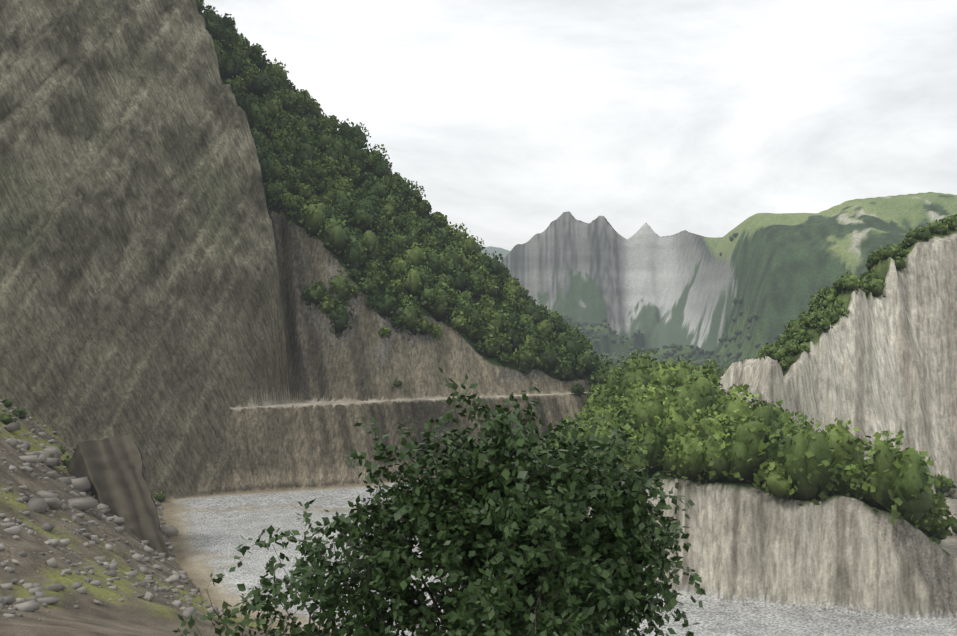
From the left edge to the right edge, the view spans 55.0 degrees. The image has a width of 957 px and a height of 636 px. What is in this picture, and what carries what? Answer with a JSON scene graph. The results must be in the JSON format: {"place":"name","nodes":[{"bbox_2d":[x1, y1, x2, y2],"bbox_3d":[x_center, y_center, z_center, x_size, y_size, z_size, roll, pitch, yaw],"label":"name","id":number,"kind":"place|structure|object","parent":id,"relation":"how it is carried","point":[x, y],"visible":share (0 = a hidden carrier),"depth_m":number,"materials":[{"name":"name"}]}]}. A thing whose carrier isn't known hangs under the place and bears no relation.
{"place":"outdoors","nodes":[
{"label":"outdoors","id":0,"kind":"place"},
{"bbox_2d":[0,0,956,635],"bbox_3d":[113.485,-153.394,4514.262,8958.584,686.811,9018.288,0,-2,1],"label":"terrain","id":1,"kind":"structure","parent":0,"point":[162,264],"depth_m":315.41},
{"bbox_2d":[4,422,178,536],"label":"boulders","id":2,"kind":"object","parent":1,"relation":"on","point":[49,499],"visible":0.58,"depth_m":209.62,"materials":[{"name":"stone"}]},
{"bbox_2d":[0,400,225,620],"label":"slope rocks","id":3,"kind":"object","parent":1,"relation":"on","point":[31,604],"visible":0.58,"depth_m":163.56,"materials":[{"name":"stone"}]},
{"bbox_2d":[67,434,168,557],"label":"rock slab","id":4,"kind":"structure","parent":1,"relation":"on","point":[110,468],"depth_m":224.62,"materials":[{"name":"stone"}]},
{"bbox_2d":[172,499,421,635],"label":"bush","id":5,"kind":"object","parent":1,"relation":"on","point":[259,600],"depth_m":12.32,"materials":[{"name":"green plant"}]},
{"bbox_2d":[0,379,956,535],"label":"shrubs","id":6,"kind":"object","parent":1,"relation":"on","point":[6,421],"visible":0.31,"depth_m":261.61,"materials":[{"name":"green plant"}]},
{"bbox_2d":[312,367,706,635],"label":"bush","id":7,"kind":"object","parent":1,"relation":"on","point":[593,602],"depth_m":12.50,"materials":[{"name":"green plant"}]},
{"bbox_2d":[195,0,956,546],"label":"trees","id":8,"kind":"object","parent":1,"relation":"on","point":[913,478],"visible":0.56,"depth_m":375.51,"materials":[{"name":"green plant"}]},
{"bbox_2d":[608,362,729,376],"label":"forest leaves","id":9,"kind":"object","parent":1,"relation":"on","point":[721,372],"visible":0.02,"depth_m":1042.49,"materials":[{"name":"green plant"}]},
{"bbox_2d":[563,233,778,365],"bbox_3d":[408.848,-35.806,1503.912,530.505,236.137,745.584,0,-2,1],"label":"distant trees","id":10,"kind":"object","parent":1,"relation":"on","point":[614,357],"visible":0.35,"depth_m":1530.15,"materials":[{"name":"green plant"}]},
{"bbox_2d":[687,364,728,374],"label":"trees","id":11,"kind":"object","parent":1,"relation":"on","point":[723,368],"depth_m":1043.41,"materials":[{"name":"green plant"}]},
{"bbox_2d":[755,214,956,372],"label":"ridge bush crowns","id":12,"kind":"object","parent":1,"relation":"on","point":[934,227],"visible":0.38,"depth_m":268.83,"materials":[{"name":"green plant"}]},
{"bbox_2d":[199,0,956,250],"label":"sky","id":13,"kind":"structure","parent":0,"point":[699,117],"materials":[{"name":"white"}]}
]}

